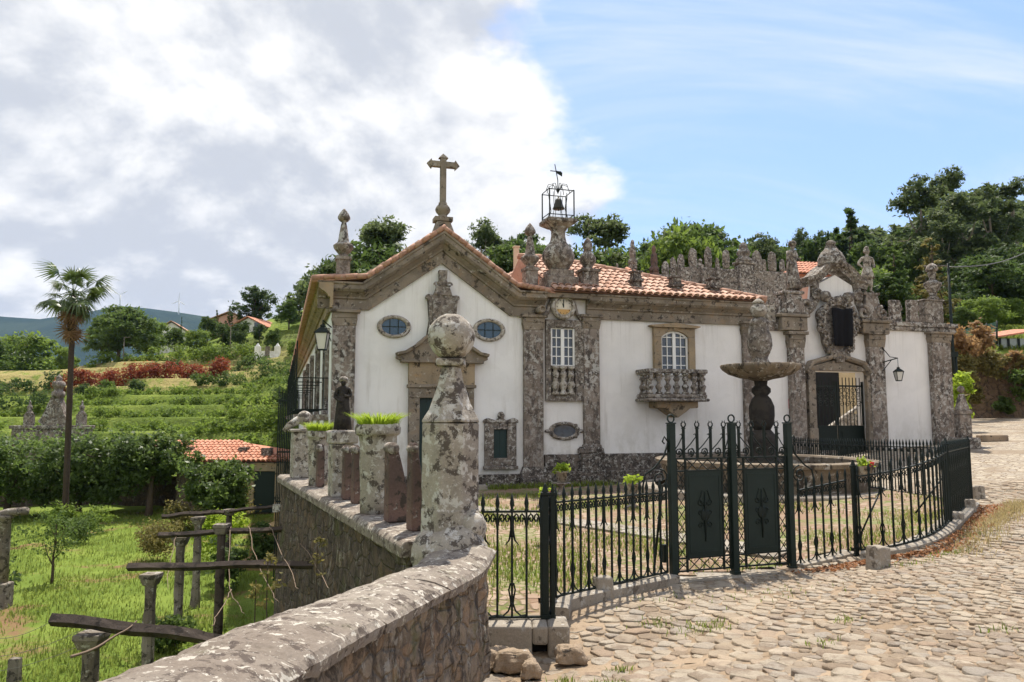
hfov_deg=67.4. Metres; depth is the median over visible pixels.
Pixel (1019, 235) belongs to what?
tree
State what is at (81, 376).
hedge
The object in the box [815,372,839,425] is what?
doorway
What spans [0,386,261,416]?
vine row
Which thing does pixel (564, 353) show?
window
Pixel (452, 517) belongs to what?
corner pillar
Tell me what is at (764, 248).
tree
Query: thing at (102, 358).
hedge
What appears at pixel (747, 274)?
battlement wall
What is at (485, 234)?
tree
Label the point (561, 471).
flowerpot
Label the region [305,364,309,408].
window
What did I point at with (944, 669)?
road stone setts
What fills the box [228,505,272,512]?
pergola beam
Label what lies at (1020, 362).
brush
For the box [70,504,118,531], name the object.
shrub
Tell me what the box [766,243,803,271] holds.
tree
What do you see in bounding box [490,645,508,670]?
rock
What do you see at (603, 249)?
tree
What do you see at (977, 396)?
brush
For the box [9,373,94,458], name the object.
garden monument
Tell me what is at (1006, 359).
brush
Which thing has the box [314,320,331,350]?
wall lantern
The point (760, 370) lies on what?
fountain
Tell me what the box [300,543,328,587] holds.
bare vine
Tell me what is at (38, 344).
tree
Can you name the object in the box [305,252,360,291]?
tree
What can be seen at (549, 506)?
iron fence
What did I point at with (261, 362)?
hedge
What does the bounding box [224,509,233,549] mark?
pergola post
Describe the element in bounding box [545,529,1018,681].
road weeds
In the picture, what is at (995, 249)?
tree
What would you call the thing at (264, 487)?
door
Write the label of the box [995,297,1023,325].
tree
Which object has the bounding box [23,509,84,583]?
young tree
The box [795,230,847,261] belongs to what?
tree
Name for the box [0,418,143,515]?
camellia
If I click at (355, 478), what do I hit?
parapet stone
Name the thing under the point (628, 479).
flowerpot
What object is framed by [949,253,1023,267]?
cable
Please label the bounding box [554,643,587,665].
rock
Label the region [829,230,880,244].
tree
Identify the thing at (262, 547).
shrub
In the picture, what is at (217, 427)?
vine row
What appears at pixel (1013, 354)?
brush
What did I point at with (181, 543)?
pergola post
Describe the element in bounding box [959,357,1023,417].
road bank
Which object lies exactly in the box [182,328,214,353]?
tree
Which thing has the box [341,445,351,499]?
parapet stone
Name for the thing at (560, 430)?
window
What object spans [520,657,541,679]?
rock
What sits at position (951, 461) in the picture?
iron fence
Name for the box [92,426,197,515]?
camellia
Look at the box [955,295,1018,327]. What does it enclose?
tree
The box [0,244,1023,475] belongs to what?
ground
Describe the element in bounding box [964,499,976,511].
guard stone
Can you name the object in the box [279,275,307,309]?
tree
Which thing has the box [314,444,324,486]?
parapet stone
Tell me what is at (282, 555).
bare vine
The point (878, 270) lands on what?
tree
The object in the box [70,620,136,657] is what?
bare vine
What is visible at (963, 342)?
brush
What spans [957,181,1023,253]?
tree
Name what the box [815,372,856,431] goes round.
courtyard house
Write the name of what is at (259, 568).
bare vine
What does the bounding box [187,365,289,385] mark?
hedge
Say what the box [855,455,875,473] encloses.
flowerpot
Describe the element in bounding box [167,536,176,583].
bare vine
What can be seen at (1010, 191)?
tree
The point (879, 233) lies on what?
tree
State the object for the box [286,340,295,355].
tree
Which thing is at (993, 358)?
brush
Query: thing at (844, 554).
kerb
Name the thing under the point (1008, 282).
tree
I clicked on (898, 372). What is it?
wall lantern
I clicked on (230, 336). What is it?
street lamp
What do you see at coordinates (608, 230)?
tree
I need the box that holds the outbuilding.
[175,439,289,513]
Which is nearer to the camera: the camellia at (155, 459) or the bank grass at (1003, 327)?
the camellia at (155, 459)
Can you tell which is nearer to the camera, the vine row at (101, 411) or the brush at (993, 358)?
the brush at (993, 358)
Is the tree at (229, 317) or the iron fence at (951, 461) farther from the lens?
the tree at (229, 317)
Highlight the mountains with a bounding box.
[0,306,210,369]
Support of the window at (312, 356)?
in the chapel
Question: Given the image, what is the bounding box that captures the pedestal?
[326,430,357,496]
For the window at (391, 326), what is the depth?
22.71 m
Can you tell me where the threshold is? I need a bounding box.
[677,565,785,583]
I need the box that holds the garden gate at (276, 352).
[254,343,280,358]
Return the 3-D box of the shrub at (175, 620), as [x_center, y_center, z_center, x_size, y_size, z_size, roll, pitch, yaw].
[-6.721,5.714,15.145,1.150,0.819,1.010,0,-6,0]
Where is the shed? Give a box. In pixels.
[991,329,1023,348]
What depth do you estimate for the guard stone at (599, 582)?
9.25 m
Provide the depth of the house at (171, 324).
125.82 m
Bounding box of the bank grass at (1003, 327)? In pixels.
[955,322,1023,350]
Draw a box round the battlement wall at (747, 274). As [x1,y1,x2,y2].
[659,242,785,305]
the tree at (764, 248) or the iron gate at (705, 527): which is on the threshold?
the iron gate at (705, 527)
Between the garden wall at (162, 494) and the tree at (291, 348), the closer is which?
the garden wall at (162, 494)
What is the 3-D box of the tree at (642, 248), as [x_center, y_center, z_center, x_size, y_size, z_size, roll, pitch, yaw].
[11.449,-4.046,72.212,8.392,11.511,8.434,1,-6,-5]
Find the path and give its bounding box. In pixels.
[478,506,796,562]
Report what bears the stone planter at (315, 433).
on the parapet wall at (359, 550)
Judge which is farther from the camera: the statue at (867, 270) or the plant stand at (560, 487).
the statue at (867, 270)
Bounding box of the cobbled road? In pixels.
[499,418,1023,681]
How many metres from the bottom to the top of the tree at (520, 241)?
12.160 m
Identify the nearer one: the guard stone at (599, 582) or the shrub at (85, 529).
the guard stone at (599, 582)
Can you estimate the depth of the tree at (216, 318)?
126.83 m
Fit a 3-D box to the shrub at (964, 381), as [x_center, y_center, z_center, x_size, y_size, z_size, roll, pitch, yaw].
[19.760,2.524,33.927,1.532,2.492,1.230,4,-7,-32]
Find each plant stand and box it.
[552,482,570,494]
[622,494,641,507]
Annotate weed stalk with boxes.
[244,580,273,622]
[259,551,287,617]
[309,536,327,600]
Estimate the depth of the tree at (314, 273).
66.29 m
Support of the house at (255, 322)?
on the ground at (286, 336)
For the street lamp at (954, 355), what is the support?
on the cobbled road
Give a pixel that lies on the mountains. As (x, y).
(45, 326)
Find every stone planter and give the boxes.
[301,421,333,485]
[346,412,407,514]
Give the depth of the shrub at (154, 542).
24.83 m
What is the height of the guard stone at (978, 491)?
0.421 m
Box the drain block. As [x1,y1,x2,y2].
[489,616,569,657]
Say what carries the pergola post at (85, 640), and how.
on the garden lawn at (29, 626)
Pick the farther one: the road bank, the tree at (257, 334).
the tree at (257, 334)
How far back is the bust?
28.63 m
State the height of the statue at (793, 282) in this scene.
1.823 m
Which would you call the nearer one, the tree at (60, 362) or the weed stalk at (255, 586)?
the weed stalk at (255, 586)
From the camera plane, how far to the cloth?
26.88 m
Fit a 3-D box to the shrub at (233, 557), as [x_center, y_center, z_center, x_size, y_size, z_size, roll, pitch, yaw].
[-7.758,5.931,20.983,1.402,1.784,1.248,-4,-7,32]
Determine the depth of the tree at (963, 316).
54.26 m
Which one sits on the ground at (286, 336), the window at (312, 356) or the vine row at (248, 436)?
the vine row at (248, 436)
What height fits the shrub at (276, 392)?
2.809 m
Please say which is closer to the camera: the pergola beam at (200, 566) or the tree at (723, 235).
the pergola beam at (200, 566)
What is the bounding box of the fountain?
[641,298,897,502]
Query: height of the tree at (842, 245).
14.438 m
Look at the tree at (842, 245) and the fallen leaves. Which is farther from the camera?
the tree at (842, 245)
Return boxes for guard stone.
[592,575,614,598]
[866,545,890,569]
[952,511,964,522]
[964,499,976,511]
[972,485,985,498]
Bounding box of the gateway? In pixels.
[763,240,958,455]
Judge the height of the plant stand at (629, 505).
0.284 m
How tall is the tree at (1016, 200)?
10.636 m
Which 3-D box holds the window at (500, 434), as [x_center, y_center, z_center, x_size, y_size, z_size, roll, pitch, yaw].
[-0.340,3.008,23.256,1.093,1.735,0.185,2,-6,-17]
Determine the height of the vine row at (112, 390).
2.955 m
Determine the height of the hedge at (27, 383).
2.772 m
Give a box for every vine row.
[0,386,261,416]
[0,403,286,430]
[72,388,286,417]
[73,375,288,400]
[96,417,289,440]
[109,419,298,444]
[214,435,290,448]
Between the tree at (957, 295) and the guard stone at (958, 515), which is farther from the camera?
the tree at (957, 295)
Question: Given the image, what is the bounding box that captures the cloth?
[831,308,852,346]
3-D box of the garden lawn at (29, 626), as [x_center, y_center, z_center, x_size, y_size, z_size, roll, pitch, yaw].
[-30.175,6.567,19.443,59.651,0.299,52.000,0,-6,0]
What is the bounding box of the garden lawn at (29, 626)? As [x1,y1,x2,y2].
[0,504,274,681]
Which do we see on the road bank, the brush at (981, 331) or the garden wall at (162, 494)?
the brush at (981, 331)
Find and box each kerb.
[555,573,679,619]
[797,549,853,567]
[860,502,979,557]
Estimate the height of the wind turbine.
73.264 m
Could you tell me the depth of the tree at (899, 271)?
58.30 m
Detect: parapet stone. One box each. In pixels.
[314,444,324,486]
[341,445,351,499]
[350,445,359,503]
[383,442,406,521]
[406,443,421,531]
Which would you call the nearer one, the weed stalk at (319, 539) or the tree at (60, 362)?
the weed stalk at (319, 539)
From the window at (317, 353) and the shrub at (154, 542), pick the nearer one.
the shrub at (154, 542)
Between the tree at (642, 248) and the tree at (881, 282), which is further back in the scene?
the tree at (642, 248)
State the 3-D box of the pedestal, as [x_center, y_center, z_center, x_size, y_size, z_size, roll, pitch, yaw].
[-2.606,1.868,11.746,0.425,0.993,0.425,2,-6,-24]
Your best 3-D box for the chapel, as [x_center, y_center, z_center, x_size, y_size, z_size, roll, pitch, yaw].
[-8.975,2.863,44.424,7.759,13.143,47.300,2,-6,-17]
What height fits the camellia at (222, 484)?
3.521 m
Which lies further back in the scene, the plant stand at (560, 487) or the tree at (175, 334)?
the tree at (175, 334)
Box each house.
[155,320,190,354]
[207,311,239,337]
[230,316,271,333]
[507,245,519,275]
[785,261,830,298]
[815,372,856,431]
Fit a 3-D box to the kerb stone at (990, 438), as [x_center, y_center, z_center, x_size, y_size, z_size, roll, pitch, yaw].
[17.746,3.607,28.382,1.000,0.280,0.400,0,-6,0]
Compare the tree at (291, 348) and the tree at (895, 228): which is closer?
the tree at (291, 348)
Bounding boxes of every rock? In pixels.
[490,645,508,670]
[492,647,534,674]
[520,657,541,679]
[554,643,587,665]
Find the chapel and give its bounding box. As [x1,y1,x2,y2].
[286,154,555,489]
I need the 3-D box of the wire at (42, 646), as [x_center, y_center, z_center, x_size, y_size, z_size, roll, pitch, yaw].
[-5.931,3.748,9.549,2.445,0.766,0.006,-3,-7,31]
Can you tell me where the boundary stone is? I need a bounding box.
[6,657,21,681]
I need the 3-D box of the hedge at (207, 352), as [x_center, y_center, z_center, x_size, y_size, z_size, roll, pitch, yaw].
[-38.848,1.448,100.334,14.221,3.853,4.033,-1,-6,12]
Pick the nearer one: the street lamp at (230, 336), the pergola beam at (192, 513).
the pergola beam at (192, 513)
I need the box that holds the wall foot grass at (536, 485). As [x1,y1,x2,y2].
[486,479,619,490]
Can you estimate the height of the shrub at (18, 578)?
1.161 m
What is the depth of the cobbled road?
8.62 m
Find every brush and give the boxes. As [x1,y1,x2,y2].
[947,323,984,357]
[951,348,980,382]
[963,382,985,404]
[966,317,996,357]
[972,347,1006,376]
[975,349,1017,380]
[991,395,1016,414]
[1000,349,1023,372]
[1002,367,1023,402]
[1010,354,1023,370]
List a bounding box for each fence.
[481,479,668,618]
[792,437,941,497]
[795,436,972,562]
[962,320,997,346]
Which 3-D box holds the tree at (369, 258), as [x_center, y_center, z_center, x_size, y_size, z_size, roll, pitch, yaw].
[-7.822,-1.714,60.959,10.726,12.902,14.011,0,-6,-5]
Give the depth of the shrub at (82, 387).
74.73 m
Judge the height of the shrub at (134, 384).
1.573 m
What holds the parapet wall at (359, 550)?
on the garden lawn at (29, 626)
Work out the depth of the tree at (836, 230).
96.68 m
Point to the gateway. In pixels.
(916, 403)
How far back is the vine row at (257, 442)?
50.21 m
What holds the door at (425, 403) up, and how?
in the chapel
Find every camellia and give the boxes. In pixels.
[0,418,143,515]
[0,425,74,509]
[0,439,39,487]
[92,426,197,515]
[175,450,261,524]
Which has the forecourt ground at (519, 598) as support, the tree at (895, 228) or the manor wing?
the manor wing
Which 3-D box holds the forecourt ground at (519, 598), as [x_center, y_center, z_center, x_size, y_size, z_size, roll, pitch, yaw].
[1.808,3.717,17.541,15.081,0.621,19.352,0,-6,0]
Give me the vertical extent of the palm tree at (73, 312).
11.151 m
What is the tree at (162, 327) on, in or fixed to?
on the ground at (286, 336)
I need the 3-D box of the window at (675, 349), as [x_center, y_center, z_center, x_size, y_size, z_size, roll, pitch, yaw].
[5.345,0.305,25.208,1.820,1.812,0.267,2,-6,-17]
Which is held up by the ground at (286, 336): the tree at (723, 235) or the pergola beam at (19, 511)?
the tree at (723, 235)
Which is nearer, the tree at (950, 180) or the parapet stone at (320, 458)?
the parapet stone at (320, 458)
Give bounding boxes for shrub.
[8,556,22,584]
[10,520,36,548]
[44,499,82,530]
[59,511,112,542]
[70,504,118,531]
[73,382,92,395]
[95,379,118,394]
[127,378,147,391]
[129,517,186,558]
[154,613,202,653]
[163,357,184,371]
[163,499,202,531]
[177,624,232,649]
[192,506,250,561]
[204,534,248,594]
[231,481,261,522]
[238,396,286,431]
[243,520,277,559]
[267,373,297,406]
[952,370,976,418]
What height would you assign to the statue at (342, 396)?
0.832 m
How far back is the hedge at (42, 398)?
68.17 m
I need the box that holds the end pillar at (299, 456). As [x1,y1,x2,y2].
[283,411,311,477]
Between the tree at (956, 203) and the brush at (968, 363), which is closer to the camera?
the brush at (968, 363)
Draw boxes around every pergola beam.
[0,507,29,515]
[48,613,222,642]
[126,560,313,570]
[158,526,281,537]
[161,510,224,518]
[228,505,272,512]
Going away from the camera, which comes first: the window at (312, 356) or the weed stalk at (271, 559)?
the weed stalk at (271, 559)
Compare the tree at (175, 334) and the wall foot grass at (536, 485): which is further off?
the tree at (175, 334)
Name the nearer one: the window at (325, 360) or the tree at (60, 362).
the window at (325, 360)
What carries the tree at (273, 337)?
on the ground at (286, 336)
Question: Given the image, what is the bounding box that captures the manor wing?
[511,164,837,485]
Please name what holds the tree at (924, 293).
on the ground at (286, 336)
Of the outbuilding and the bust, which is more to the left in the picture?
the outbuilding
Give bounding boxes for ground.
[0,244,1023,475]
[478,484,940,615]
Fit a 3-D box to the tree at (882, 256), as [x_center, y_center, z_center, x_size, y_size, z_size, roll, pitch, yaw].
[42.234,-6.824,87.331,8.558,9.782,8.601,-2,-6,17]
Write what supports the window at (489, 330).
in the chapel
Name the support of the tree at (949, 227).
on the ground at (286, 336)
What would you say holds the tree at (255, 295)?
on the ground at (286, 336)
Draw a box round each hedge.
[0,370,66,391]
[0,383,53,409]
[50,355,233,391]
[83,347,186,367]
[166,338,262,362]
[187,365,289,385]
[213,351,275,371]
[225,353,292,384]
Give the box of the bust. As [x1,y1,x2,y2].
[923,263,941,299]
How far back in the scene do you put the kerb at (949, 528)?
11.29 m
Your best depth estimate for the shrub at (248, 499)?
32.18 m
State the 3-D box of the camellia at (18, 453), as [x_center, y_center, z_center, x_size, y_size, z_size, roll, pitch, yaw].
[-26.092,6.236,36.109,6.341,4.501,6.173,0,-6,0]
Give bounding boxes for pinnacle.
[628,240,636,269]
[649,245,658,274]
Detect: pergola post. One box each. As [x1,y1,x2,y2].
[0,515,13,609]
[72,629,111,681]
[139,572,163,665]
[171,537,190,645]
[189,516,205,608]
[213,523,230,633]
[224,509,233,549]
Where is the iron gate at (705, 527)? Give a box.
[642,414,812,577]
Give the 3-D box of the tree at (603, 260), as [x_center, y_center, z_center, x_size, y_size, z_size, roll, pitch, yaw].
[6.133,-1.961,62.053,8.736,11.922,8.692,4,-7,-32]
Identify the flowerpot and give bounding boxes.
[538,487,550,497]
[552,462,570,482]
[623,474,643,494]
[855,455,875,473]
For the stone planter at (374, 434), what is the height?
1.268 m
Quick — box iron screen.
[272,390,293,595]
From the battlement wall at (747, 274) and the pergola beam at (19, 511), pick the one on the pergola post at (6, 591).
the pergola beam at (19, 511)
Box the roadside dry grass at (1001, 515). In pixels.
[940,498,1023,557]
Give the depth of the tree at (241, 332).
103.97 m
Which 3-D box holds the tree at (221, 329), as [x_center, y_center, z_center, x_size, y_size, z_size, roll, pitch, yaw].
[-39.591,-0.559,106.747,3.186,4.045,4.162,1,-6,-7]
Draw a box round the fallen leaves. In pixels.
[791,502,1012,572]
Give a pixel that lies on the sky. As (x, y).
(203, 151)
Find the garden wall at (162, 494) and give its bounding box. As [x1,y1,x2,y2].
[0,476,176,507]
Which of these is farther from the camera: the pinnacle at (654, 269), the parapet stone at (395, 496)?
the pinnacle at (654, 269)
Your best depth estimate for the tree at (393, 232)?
61.16 m
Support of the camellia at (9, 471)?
on the garden lawn at (29, 626)
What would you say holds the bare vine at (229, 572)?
hanging from the pergola beam at (277, 529)
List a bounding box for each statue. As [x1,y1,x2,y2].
[333,376,351,429]
[786,240,801,290]
[857,246,874,292]
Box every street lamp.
[229,324,236,353]
[923,263,958,407]
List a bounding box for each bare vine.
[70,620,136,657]
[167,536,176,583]
[211,589,231,625]
[228,526,244,613]
[248,526,278,601]
[269,524,297,588]
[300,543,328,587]
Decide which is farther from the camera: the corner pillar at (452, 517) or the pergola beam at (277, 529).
the pergola beam at (277, 529)
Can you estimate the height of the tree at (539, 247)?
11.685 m
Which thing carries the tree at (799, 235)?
on the ground at (286, 336)
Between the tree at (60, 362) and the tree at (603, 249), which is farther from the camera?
the tree at (60, 362)
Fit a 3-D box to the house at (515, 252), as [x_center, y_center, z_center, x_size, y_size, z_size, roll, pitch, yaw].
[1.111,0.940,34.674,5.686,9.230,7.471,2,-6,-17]
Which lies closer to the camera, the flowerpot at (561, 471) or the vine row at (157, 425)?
the flowerpot at (561, 471)
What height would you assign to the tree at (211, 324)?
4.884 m
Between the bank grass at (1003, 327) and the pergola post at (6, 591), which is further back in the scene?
the bank grass at (1003, 327)
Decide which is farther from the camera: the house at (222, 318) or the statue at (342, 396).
the house at (222, 318)
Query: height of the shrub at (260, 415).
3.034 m
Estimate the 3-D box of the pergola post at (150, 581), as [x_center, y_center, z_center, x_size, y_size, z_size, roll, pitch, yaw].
[-5.724,4.808,12.081,0.284,2.255,0.280,0,-6,0]
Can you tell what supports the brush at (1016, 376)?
on the road bank
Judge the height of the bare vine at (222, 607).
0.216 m
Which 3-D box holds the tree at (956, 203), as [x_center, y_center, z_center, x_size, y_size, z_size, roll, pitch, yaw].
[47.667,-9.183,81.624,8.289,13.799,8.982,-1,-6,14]
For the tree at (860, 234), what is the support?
on the ground at (286, 336)
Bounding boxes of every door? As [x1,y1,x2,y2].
[253,471,274,511]
[419,398,432,473]
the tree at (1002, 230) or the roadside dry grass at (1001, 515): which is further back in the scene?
the tree at (1002, 230)
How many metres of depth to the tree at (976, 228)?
133.38 m
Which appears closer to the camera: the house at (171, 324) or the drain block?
the drain block
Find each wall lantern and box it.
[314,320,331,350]
[882,347,903,380]
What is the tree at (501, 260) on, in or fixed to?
on the ground at (286, 336)
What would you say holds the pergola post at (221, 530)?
on the garden lawn at (29, 626)
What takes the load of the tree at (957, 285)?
on the ground at (286, 336)
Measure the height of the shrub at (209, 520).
1.745 m
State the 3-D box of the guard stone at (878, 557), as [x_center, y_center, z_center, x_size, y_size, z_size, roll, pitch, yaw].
[4.860,2.934,10.192,0.271,0.437,0.248,7,-8,-31]
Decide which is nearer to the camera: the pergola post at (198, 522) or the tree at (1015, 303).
the pergola post at (198, 522)
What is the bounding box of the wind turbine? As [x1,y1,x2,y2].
[172,293,184,313]
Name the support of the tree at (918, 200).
on the ground at (286, 336)
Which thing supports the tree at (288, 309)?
on the ground at (286, 336)
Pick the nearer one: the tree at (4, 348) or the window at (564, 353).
the window at (564, 353)
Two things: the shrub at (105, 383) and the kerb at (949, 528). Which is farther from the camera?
the shrub at (105, 383)
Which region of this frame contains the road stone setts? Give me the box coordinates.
[482,481,1023,681]
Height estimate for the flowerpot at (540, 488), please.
0.311 m
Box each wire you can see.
[0,629,83,656]
[1,631,110,670]
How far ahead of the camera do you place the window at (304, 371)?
43.90 m
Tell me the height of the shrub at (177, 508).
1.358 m
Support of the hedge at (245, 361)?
on the ground at (286, 336)
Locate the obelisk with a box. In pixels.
[949,386,980,448]
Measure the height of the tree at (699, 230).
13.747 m
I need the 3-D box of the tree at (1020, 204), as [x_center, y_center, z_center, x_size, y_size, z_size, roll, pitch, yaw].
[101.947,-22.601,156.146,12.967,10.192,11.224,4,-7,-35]
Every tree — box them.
[0,330,62,370]
[0,338,18,365]
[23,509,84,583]
[32,260,116,532]
[52,346,80,369]
[81,317,130,355]
[83,304,168,361]
[131,318,170,355]
[162,327,185,351]
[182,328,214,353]
[197,316,220,341]
[210,310,219,339]
[214,323,235,345]
[224,306,233,325]
[228,285,279,319]
[228,320,251,343]
[251,324,267,341]
[264,328,283,346]
[272,300,300,329]
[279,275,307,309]
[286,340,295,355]
[293,270,316,306]
[295,297,301,320]
[301,271,319,311]
[305,214,414,273]
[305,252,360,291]
[348,235,402,273]
[467,217,511,259]
[482,230,544,258]
[484,242,525,272]
[502,239,547,274]
[536,213,629,268]
[572,246,611,265]
[574,242,637,265]
[608,241,659,269]
[636,216,760,274]
[636,221,721,274]
[647,227,672,250]
[713,224,733,258]
[729,237,779,268]
[732,231,785,267]
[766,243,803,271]
[787,227,810,260]
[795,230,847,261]
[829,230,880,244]
[831,227,847,262]
[834,207,869,259]
[841,224,902,252]
[846,229,871,265]
[847,238,924,290]
[859,264,904,315]
[860,272,922,320]
[871,226,941,287]
[876,247,918,321]
[881,173,970,289]
[887,213,919,237]
[907,209,968,295]
[911,238,960,323]
[914,189,1006,264]
[918,164,1008,263]
[938,254,1006,298]
[945,291,992,320]
[945,306,982,329]
[951,242,1023,299]
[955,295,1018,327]
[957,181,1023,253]
[957,255,1023,314]
[964,220,987,253]
[974,209,1023,249]
[979,176,1023,243]
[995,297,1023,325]
[1011,198,1023,203]
[1016,202,1023,213]
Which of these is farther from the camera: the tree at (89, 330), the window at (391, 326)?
the tree at (89, 330)
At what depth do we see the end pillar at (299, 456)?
15.21 m
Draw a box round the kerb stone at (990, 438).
[976,435,1008,441]
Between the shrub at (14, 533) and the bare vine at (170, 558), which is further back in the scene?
the shrub at (14, 533)
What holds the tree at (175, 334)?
on the ground at (286, 336)
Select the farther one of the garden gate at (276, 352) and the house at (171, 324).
the house at (171, 324)
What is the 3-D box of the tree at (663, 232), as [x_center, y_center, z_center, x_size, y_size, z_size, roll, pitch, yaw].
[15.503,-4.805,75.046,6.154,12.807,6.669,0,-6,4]
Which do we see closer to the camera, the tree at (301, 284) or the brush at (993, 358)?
the brush at (993, 358)
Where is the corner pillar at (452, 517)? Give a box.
[410,314,487,565]
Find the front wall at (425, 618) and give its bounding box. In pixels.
[98,545,495,681]
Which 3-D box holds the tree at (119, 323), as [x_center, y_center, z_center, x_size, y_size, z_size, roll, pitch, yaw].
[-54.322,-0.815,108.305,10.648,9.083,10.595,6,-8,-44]
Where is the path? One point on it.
(763, 555)
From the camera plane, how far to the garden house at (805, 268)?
41.59 m
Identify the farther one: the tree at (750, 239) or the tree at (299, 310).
the tree at (299, 310)
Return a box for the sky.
[0,0,1023,319]
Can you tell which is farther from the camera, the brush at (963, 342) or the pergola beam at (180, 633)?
the brush at (963, 342)
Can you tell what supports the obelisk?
on the cobbled road
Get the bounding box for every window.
[302,370,305,408]
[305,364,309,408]
[309,355,313,413]
[314,345,319,413]
[321,328,329,413]
[377,315,410,337]
[473,319,504,341]
[483,412,517,469]
[545,319,583,400]
[545,422,583,439]
[648,322,700,377]
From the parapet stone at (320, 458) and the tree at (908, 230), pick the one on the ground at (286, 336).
the tree at (908, 230)
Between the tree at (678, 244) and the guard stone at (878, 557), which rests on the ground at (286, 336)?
the tree at (678, 244)
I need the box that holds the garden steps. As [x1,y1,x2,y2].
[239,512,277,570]
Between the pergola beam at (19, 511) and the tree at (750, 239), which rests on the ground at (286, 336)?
the tree at (750, 239)
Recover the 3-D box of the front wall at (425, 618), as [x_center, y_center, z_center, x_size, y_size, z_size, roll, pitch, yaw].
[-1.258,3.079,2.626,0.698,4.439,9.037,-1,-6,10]
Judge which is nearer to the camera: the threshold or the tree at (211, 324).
the threshold
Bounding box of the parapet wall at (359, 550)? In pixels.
[273,474,420,614]
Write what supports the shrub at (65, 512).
on the garden lawn at (29, 626)
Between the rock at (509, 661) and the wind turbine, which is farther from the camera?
the wind turbine
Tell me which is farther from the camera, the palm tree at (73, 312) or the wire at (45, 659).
the palm tree at (73, 312)
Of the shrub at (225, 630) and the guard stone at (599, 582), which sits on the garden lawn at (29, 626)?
the shrub at (225, 630)
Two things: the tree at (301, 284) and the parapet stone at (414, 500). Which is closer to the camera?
the parapet stone at (414, 500)

